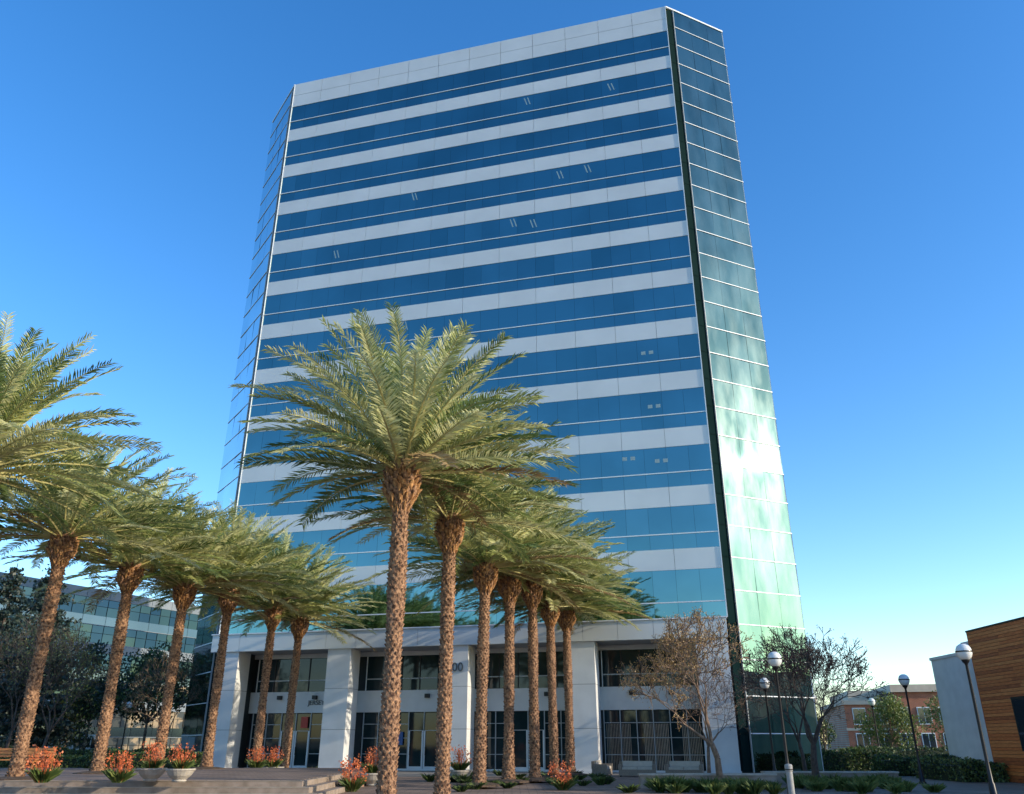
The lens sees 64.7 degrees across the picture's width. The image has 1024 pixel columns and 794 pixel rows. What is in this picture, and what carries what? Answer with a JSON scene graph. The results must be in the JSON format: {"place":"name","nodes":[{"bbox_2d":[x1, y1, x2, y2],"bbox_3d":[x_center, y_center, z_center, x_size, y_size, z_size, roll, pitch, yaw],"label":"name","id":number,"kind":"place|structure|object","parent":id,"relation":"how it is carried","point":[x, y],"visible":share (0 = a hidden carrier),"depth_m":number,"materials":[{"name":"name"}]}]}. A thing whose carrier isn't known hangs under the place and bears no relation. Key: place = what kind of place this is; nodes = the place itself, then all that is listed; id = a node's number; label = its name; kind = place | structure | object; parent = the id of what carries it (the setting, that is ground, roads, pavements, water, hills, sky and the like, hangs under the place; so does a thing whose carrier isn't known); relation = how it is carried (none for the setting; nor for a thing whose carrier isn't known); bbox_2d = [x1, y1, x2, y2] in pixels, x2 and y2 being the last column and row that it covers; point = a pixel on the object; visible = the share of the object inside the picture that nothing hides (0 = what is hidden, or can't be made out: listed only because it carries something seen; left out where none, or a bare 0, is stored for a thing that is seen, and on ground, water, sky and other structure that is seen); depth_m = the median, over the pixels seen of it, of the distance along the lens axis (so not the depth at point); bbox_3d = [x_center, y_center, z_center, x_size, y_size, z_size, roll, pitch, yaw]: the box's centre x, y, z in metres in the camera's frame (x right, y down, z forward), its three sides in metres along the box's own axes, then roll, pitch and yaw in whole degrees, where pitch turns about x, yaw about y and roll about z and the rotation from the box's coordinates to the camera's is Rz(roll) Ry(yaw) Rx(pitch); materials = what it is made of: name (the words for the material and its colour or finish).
{"place":"outdoors","nodes":[
{"label":"outdoors","id":0,"kind":"place"},
{"bbox_2d":[48,735,95,752],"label":"delivery van","id":1,"kind":"object","parent":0,"point":[93,741],"visible":0.02,"depth_m":69.25,"materials":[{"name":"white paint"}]},
{"bbox_2d":[0,0,1023,737],"label":"sky","id":2,"kind":"structure","parent":0,"point":[881,142],"materials":[{"name":"blue"}]},
{"bbox_2d":[397,770,638,776],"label":"entrance pavement","id":3,"kind":"structure","parent":0,"point":[400,773],"depth_m":46.55,"materials":[{"name":"concrete"}]},
{"bbox_2d":[0,612,91,758],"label":"bare tree","id":4,"kind":"object","parent":3,"relation":"on","point":[53,633],"visible":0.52,"depth_m":52.52,"materials":[{"name":"green plant"}]},
{"bbox_2d":[0,619,120,757],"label":"bare tree","id":5,"kind":"object","parent":3,"relation":"on","point":[83,654],"visible":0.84,"depth_m":47.52,"materials":[{"name":"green plant"}]},
{"bbox_2d":[3,746,190,758],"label":"hedge","id":6,"kind":"object","parent":3,"relation":"on","point":[68,751],"visible":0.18,"depth_m":50.54,"materials":[{"name":"green plant"}]},
{"bbox_2d":[120,647,203,752],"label":"bare tree","id":7,"kind":"object","parent":3,"relation":"on","point":[179,672],"visible":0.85,"depth_m":55.65,"materials":[{"name":"green plant"}]},
{"bbox_2d":[204,544,385,767],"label":"palm tree","id":8,"kind":"object","parent":3,"relation":"on","point":[299,627],"visible":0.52,"depth_m":48.44,"materials":[{"name":"green plant"}]},
{"bbox_2d":[591,760,612,774],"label":"outdoor sofa","id":9,"kind":"object","parent":3,"relation":"on","point":[598,766],"visible":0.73,"depth_m":43.13,"materials":[{"name":"wicker"}]},
{"bbox_2d":[618,761,655,776],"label":"outdoor sofa","id":10,"kind":"object","parent":3,"relation":"on","point":[629,768],"visible":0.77,"depth_m":42.28,"materials":[{"name":"concrete"}]},
{"bbox_2d":[339,777,1023,793],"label":"plaza pavement","id":11,"kind":"structure","parent":0,"point":[412,785],"depth_m":30.54,"materials":[{"name":"grey concrete"}]},
{"bbox_2d":[0,768,365,793],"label":"stepped terrace","id":12,"kind":"structure","parent":11,"relation":"on","point":[266,781],"depth_m":25.84,"materials":[{"name":"concrete"}]},
{"bbox_2d":[0,776,32,780],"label":"mulch bed","id":13,"kind":"object","parent":12,"relation":"on","point":[3,778],"visible":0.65,"depth_m":26.49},
{"bbox_2d":[0,421,203,776],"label":"palm tree","id":14,"kind":"object","parent":13,"relation":"on","point":[62,551],"visible":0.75,"depth_m":29.51,"materials":[{"name":"green plant"}]},
{"bbox_2d":[0,748,41,768],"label":"wooden bench","id":15,"kind":"object","parent":12,"relation":"on","point":[9,750],"visible":0.43,"depth_m":35.44,"materials":[{"name":"brown wood"}]},
{"bbox_2d":[10,747,56,768],"bbox_3d":[-22.507,16.960,37.958,1.800,0.930,0.580,2,-23,-5],"label":"wooden bench","id":16,"kind":"object","parent":12,"relation":"on","point":[53,752],"visible":0.14,"depth_m":38.27,"materials":[{"name":"brown wood"}]},
{"bbox_2d":[23,744,66,782],"bbox_3d":[-14.329,11.258,24.852,1.142,1.091,1.171,-8,-25,19],"label":"flower planter","id":17,"kind":"object","parent":12,"relation":"on","point":[41,775],"visible":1,"depth_m":24.67,"materials":[{"name":"orange plant"}]},
{"bbox_2d":[0,752,119,767],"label":"hedge","id":18,"kind":"object","parent":12,"relation":"on","point":[73,761],"visible":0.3,"depth_m":40.74,"materials":[{"name":"green plant"}]},
{"bbox_2d":[72,771,103,773],"bbox_3d":[-16.600,15.003,32.302,1.800,0.150,1.773,0,-23,0],"label":"mulch bed","id":19,"kind":"object","parent":12,"relation":"on","point":[91,772],"visible":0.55,"depth_m":31.71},
{"bbox_2d":[1,468,245,770],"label":"palm tree","id":20,"kind":"object","parent":19,"relation":"on","point":[131,571],"visible":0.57,"depth_m":34.77,"materials":[{"name":"green plant"}]},
{"bbox_2d":[101,746,137,782],"bbox_3d":[-12.038,11.277,24.823,1.111,1.033,0.982,0,-23,0],"label":"flower planter","id":21,"kind":"object","parent":12,"relation":"on","point":[121,775],"visible":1,"depth_m":24.66,"materials":[{"name":"orange plant"}]},
{"bbox_2d":[82,748,202,767],"bbox_3d":[-17.715,17.599,39.214,5.916,1.139,1.293,0,-23,0],"label":"hedge","id":22,"kind":"object","parent":12,"relation":"on","point":[136,759],"visible":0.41,"depth_m":38.95,"materials":[{"name":"green plant"}]},
{"bbox_2d":[137,739,167,781],"bbox_3d":[-11.418,11.530,25.726,0.908,1.274,0.942,0,-23,0],"label":"flower planter","id":23,"kind":"object","parent":12,"relation":"on","point":[151,771],"visible":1,"depth_m":25.50,"materials":[{"name":"concrete"}]},
{"bbox_2d":[165,742,198,781],"bbox_3d":[-10.349,11.400,25.259,0.956,1.145,0.922,0,-23,0],"label":"flower planter","id":24,"kind":"object","parent":12,"relation":"on","point":[181,771],"visible":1,"depth_m":25.07,"materials":[{"name":"concrete"}]},
{"bbox_2d":[193,767,224,768],"bbox_3d":[-14.350,17.406,37.908,1.800,0.150,1.773,0,-23,0],"label":"mulch bed","id":25,"kind":"object","parent":12,"relation":"on","point":[208,768],"visible":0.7,"depth_m":37.47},
{"bbox_2d":[132,499,329,766],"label":"palm tree","id":26,"kind":"object","parent":25,"relation":"on","point":[226,607],"visible":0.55,"depth_m":40.78,"materials":[{"name":"green plant"}]},
{"bbox_2d":[245,746,267,767],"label":"flower planter","id":27,"kind":"object","parent":11,"relation":"on","point":[258,763],"visible":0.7,"depth_m":40.22,"materials":[{"name":"concrete"}]},
{"bbox_2d":[189,529,353,760],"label":"palm tree","id":28,"kind":"object","parent":11,"relation":"on","point":[271,614],"visible":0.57,"depth_m":45.38,"materials":[{"name":"green plant"}]},
{"bbox_2d":[262,746,284,767],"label":"flower planter","id":29,"kind":"object","parent":11,"relation":"on","point":[274,762],"visible":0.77,"depth_m":41.76,"materials":[{"name":"concrete"}]},
{"bbox_2d":[338,753,368,791],"bbox_3d":[-5.798,13.678,29.461,1.150,1.276,1.212,7,-24,-15],"label":"flower planter","id":30,"kind":"object","parent":11,"relation":"on","point":[355,784],"visible":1,"depth_m":29.24,"materials":[{"name":"orange plant"}]},
{"bbox_2d":[359,746,378,785],"bbox_3d":[-5.676,15.160,33.224,1.166,1.509,1.180,0,-23,0],"label":"flower planter","id":31,"kind":"object","parent":11,"relation":"on","point":[372,773],"visible":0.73,"depth_m":32.97,"materials":[{"name":"concrete"}]},
{"bbox_2d":[449,745,472,776],"bbox_3d":[-2.369,16.632,36.718,1.166,1.556,1.198,0,-23,0],"label":"flower planter","id":32,"kind":"object","parent":11,"relation":"on","point":[458,767],"visible":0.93,"depth_m":36.50,"materials":[{"name":"ceramic"}]},
{"bbox_2d":[456,782,500,786],"bbox_3d":[-1.280,15.037,31.417,1.800,0.150,1.773,0,-23,0],"label":"mulch bed","id":33,"kind":"object","parent":11,"relation":"on","point":[490,784],"visible":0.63,"depth_m":30.92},
{"bbox_2d":[362,469,609,788],"bbox_3d":[-1.145,9.251,33.797,10.654,13.178,10.547,-2,-24,8],"label":"palm tree","id":34,"kind":"object","parent":11,"relation":"on","point":[491,551],"visible":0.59,"depth_m":34.01,"materials":[{"name":"green plant"}]},
{"bbox_2d":[489,779,528,782],"bbox_3d":[-0.150,16.298,34.358,1.800,0.150,1.773,0,-23,0],"label":"mulch bed","id":35,"kind":"object","parent":11,"relation":"on","point":[514,780],"visible":0.74,"depth_m":33.84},
{"bbox_2d":[406,480,622,778],"bbox_3d":[-0.126,10.443,36.929,10.494,13.461,10.439,10,-26,-20],"label":"palm tree","id":36,"kind":"object","parent":11,"relation":"on","point":[507,588],"visible":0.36,"depth_m":36.77,"materials":[{"name":"green plant"}]},
{"bbox_2d":[421,769,640,792],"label":"ornamental grass","id":37,"kind":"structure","parent":11,"relation":"on","point":[601,779],"depth_m":33.77,"materials":[{"name":"green plant"}]},
{"bbox_2d":[526,777,545,780],"bbox_3d":[1.020,17.007,36.012,1.800,0.150,1.773,0,-23,0],"label":"mulch bed","id":38,"kind":"object","parent":11,"relation":"on","point":[537,779],"visible":0.59,"depth_m":35.41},
{"bbox_2d":[435,486,637,782],"bbox_3d":[1.032,11.176,38.647,10.410,13.473,9.946,-11,-26,22],"label":"palm tree","id":39,"kind":"object","parent":11,"relation":"on","point":[532,601],"visible":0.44,"depth_m":38.36,"materials":[{"name":"green plant"}]},
{"bbox_2d":[455,524,642,774],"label":"palm tree","id":40,"kind":"object","parent":11,"relation":"on","point":[552,605],"visible":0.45,"depth_m":42.26,"materials":[{"name":"green plant"}]},
{"bbox_2d":[542,774,566,777],"bbox_3d":[2.100,18.680,39.865,1.800,0.150,1.773,0,-23,0],"label":"mulch bed","id":41,"kind":"object","parent":11,"relation":"on","point":[548,776],"visible":0.3,"depth_m":39.33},
{"bbox_2d":[547,759,578,789],"bbox_3d":[1.898,14.119,30.244,1.251,1.082,1.179,0,-23,0],"label":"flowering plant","id":42,"kind":"object","parent":11,"relation":"on","point":[561,783],"visible":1,"depth_m":30.05,"materials":[{"name":"orange plant"}]},
{"bbox_2d":[478,532,654,772],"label":"palm tree","id":43,"kind":"object","parent":11,"relation":"on","point":[566,620],"visible":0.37,"depth_m":44.89,"materials":[{"name":"green plant"}]},
{"bbox_2d":[561,772,586,775],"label":"mulch bed","id":44,"kind":"object","parent":11,"relation":"on","point":[577,774],"visible":0.59,"depth_m":42.06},
{"bbox_2d":[615,606,752,779],"bbox_3d":[6.991,11.792,32.108,4.649,6.980,5.985,20,-30,-38],"label":"bare tree","id":45,"kind":"object","parent":11,"relation":"on","point":[683,640],"visible":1,"depth_m":31.97,"materials":[{"name":"brown plant"}]},
{"bbox_2d":[665,761,703,772],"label":"outdoor sofa","id":46,"kind":"object","parent":11,"relation":"on","point":[684,766],"visible":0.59,"depth_m":42.04,"materials":[{"name":"wicker"}]},
{"bbox_2d":[665,652,751,772],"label":"bare tree","id":47,"kind":"object","parent":11,"relation":"on","point":[714,738],"visible":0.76,"depth_m":40.60,"materials":[{"name":"brown plant"}]},
{"bbox_2d":[637,771,898,787],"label":"seat wall","id":48,"kind":"structure","parent":11,"relation":"on","point":[772,776],"depth_m":31.58,"materials":[{"name":"concrete"}]},
{"bbox_2d":[759,678,776,770],"bbox_3d":[12.100,15.554,37.941,0.490,4.500,0.490,20,-30,-38],"label":"street lamp","id":49,"kind":"object","parent":11,"relation":"on","point":[764,685],"visible":0.66,"depth_m":38.12,"materials":[{"name":"black metal"}]},
{"bbox_2d":[733,639,821,770],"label":"bare tree","id":50,"kind":"object","parent":11,"relation":"on","point":[798,739],"visible":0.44,"depth_m":41.89,"materials":[{"name":"brown plant"}]},
{"bbox_2d":[767,652,788,793],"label":"street lamp","id":51,"kind":"object","parent":11,"relation":"on","point":[774,659],"visible":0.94,"depth_m":27.34,"materials":[{"name":"black metal"}]},
{"bbox_2d":[784,764,794,793],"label":"bollard light","id":52,"kind":"object","parent":11,"relation":"on","point":[789,776],"visible":1,"depth_m":25.09,"materials":[{"name":"white metal"}]},
{"bbox_2d":[724,623,890,778],"bbox_3d":[12.482,12.768,33.903,6.400,6.559,5.302,-16,-28,32],"label":"bare tree","id":53,"kind":"object","parent":11,"relation":"on","point":[811,659],"visible":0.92,"depth_m":33.56,"materials":[{"name":"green plant"}]},
{"bbox_2d":[898,674,926,783],"bbox_3d":[17.800,14.688,35.919,0.490,4.500,0.490,-15,-28,32],"label":"street lamp","id":54,"kind":"object","parent":11,"relation":"on","point":[904,680],"visible":0.98,"depth_m":35.95,"materials":[{"name":"black metal"}]},
{"bbox_2d":[909,756,1009,782],"bbox_3d":[21.198,17.798,38.574,2.397,1.227,5.441,0,-23,0],"label":"hedge","id":55,"kind":"object","parent":11,"relation":"on","point":[960,769],"visible":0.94,"depth_m":36.81,"materials":[{"name":"green plant"}]},
{"bbox_2d":[955,644,997,793],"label":"street lamp","id":56,"kind":"object","parent":11,"relation":"on","point":[963,652],"visible":1,"depth_m":24.86,"materials":[{"name":"black metal"}]},
{"bbox_2d":[965,616,1023,782],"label":"wood clad pavilion","id":57,"kind":"structure","parent":11,"relation":"on","point":[997,657],"depth_m":36.67,"materials":[{"name":"brown wood"}]},
{"bbox_2d":[643,773,786,793],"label":"ornamental grass","id":58,"kind":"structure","parent":0,"point":[725,785],"depth_m":28.20,"materials":[{"name":"green plant"}]},
{"bbox_2d":[780,771,947,793],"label":"ornamental grass","id":59,"kind":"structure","parent":0,"point":[863,784],"depth_m":29.34,"materials":[{"name":"green plant"}]},
{"bbox_2d":[821,684,947,750],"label":"brick building","id":60,"kind":"structure","parent":0,"point":[847,734],"depth_m":102.89,"materials":[{"name":"brown brick"}]},
{"label":"lawn","id":61,"kind":"structure","parent":0,"visible":0},
{"bbox_2d":[0,563,40,735],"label":"cedar tree","id":62,"kind":"object","parent":61,"relation":"on","point":[13,584],"visible":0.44,"depth_m":61.66,"materials":[{"name":"green plant"}]},
{"bbox_2d":[0,645,51,720],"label":"street tree","id":63,"kind":"object","parent":61,"relation":"on","point":[42,691],"visible":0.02,"depth_m":62.30,"materials":[{"name":"green plant"}]},
{"bbox_2d":[58,639,136,749],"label":"street tree","id":64,"kind":"object","parent":61,"relation":"on","point":[97,652],"visible":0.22,"depth_m":66.49,"materials":[{"name":"green plant"}]},
{"label":"ground","id":65,"kind":"structure","parent":0,"visible":0},
{"bbox_2d":[0,564,90,752],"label":"cedar tree","id":66,"kind":"object","parent":65,"relation":"on","point":[40,734],"visible":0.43,"depth_m":54.58,"materials":[{"name":"green plant"}]},
{"bbox_2d":[33,680,103,748],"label":"street tree","id":67,"kind":"object","parent":65,"relation":"on","point":[88,710],"visible":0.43,"depth_m":57.84,"materials":[{"name":"green plant"}]},
{"bbox_2d":[0,572,200,752],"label":"glass office building","id":68,"kind":"structure","parent":65,"relation":"on","point":[148,627],"depth_m":98.24,"materials":[{"name":"blue"}]},
{"bbox_2d":[121,702,131,749],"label":"street lamp","id":69,"kind":"object","parent":65,"relation":"on","point":[128,705],"visible":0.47,"depth_m":60.30,"materials":[{"name":"black metal"}]},
{"bbox_2d":[114,640,192,747],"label":"street tree","id":70,"kind":"object","parent":65,"relation":"on","point":[147,719],"visible":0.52,"depth_m":63.33,"materials":[{"name":"green plant"}]},
{"bbox_2d":[180,6,823,773],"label":"office tower","id":71,"kind":"structure","parent":65,"relation":"on","point":[566,208],"depth_m":58.31,"materials":[{"name":"blue glass"}]},
{"bbox_2d":[929,641,992,762],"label":"white stucco wall","id":72,"kind":"structure","parent":65,"relation":"on","point":[957,708],"depth_m":42.90,"materials":[{"name":"paint"}]},
{"label":"concrete path","id":73,"kind":"structure","parent":0,"visible":0},
{"bbox_2d":[868,752,954,775],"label":"hedge","id":74,"kind":"object","parent":73,"relation":"on","point":[900,764],"visible":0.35,"depth_m":42.92,"materials":[{"name":"green plant"}]},
{"label":"lawn","id":75,"kind":"structure","parent":0,"visible":0},
{"bbox_2d":[817,715,836,749],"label":"round tree","id":76,"kind":"object","parent":75,"relation":"on","point":[828,733],"visible":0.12,"depth_m":65.71,"materials":[{"name":"green plant"}]},
{"bbox_2d":[813,682,849,749],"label":"bare tree","id":77,"kind":"object","parent":75,"relation":"on","point":[833,708],"visible":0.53,"depth_m":51.51,"materials":[{"name":"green plant"}]},
{"bbox_2d":[822,746,894,770],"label":"hedge","id":78,"kind":"object","parent":75,"relation":"on","point":[842,759],"visible":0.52,"depth_m":47.52,"materials":[{"name":"green plant"}]},
{"bbox_2d":[868,698,879,746],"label":"street lamp","id":79,"kind":"object","parent":75,"relation":"on","point":[871,702],"visible":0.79,"depth_m":55.96,"materials":[{"name":"black metal"}]},
{"bbox_2d":[853,692,926,750],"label":"round tree","id":80,"kind":"object","parent":75,"relation":"on","point":[894,714],"visible":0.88,"depth_m":60.78,"materials":[{"name":"green plant"}]},
{"bbox_2d":[836,745,948,757],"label":"hedge","id":81,"kind":"object","parent":75,"relation":"on","point":[906,752],"visible":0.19,"depth_m":53.23,"materials":[{"name":"green plant"}]},
{"bbox_2d":[919,690,946,745],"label":"round tree","id":82,"kind":"object","parent":75,"relation":"on","point":[933,716],"visible":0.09,"depth_m":61.76,"materials":[{"name":"green plant"}]},
{"bbox_3d":[-3.020,9.948,19.237,1.800,0.150,1.773,0,-23,0],"label":"mulch bed","id":83,"kind":"object","parent":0,"visible":0},
{"bbox_2d":[228,301,578,793],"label":"palm tree","id":84,"kind":"object","parent":83,"relation":"on","point":[399,425],"visible":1,"depth_m":21.81,"materials":[{"name":"green plant"}]},
{"bbox_3d":[-2.120,12.154,24.384,1.800,0.150,1.773,0,-23,0],"label":"mulch bed","id":85,"kind":"object","parent":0,"visible":0},
{"bbox_2d":[310,391,598,793],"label":"palm tree","id":86,"kind":"object","parent":85,"relation":"on","point":[451,517],"visible":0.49,"depth_m":27.11,"materials":[{"name":"green plant"}]},
{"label":"mulch bed","id":87,"kind":"object","parent":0,"visible":0},
{"bbox_2d":[0,311,164,542],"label":"palm tree","id":88,"kind":"object","parent":87,"relation":"on","point":[17,401],"visible":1,"depth_m":22.71,"materials":[{"name":"green plant"}]},
{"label":"mulch bed","id":89,"kind":"object","parent":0,"visible":0},
{"bbox_2d":[60,492,298,767],"bbox_3d":[-15.458,10.839,37.503,10.393,12.379,10.288,3,-24,-8],"label":"palm tree","id":90,"kind":"object","parent":89,"relation":"on","point":[187,584],"visible":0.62,"depth_m":37.84,"materials":[{"name":"green plant"}]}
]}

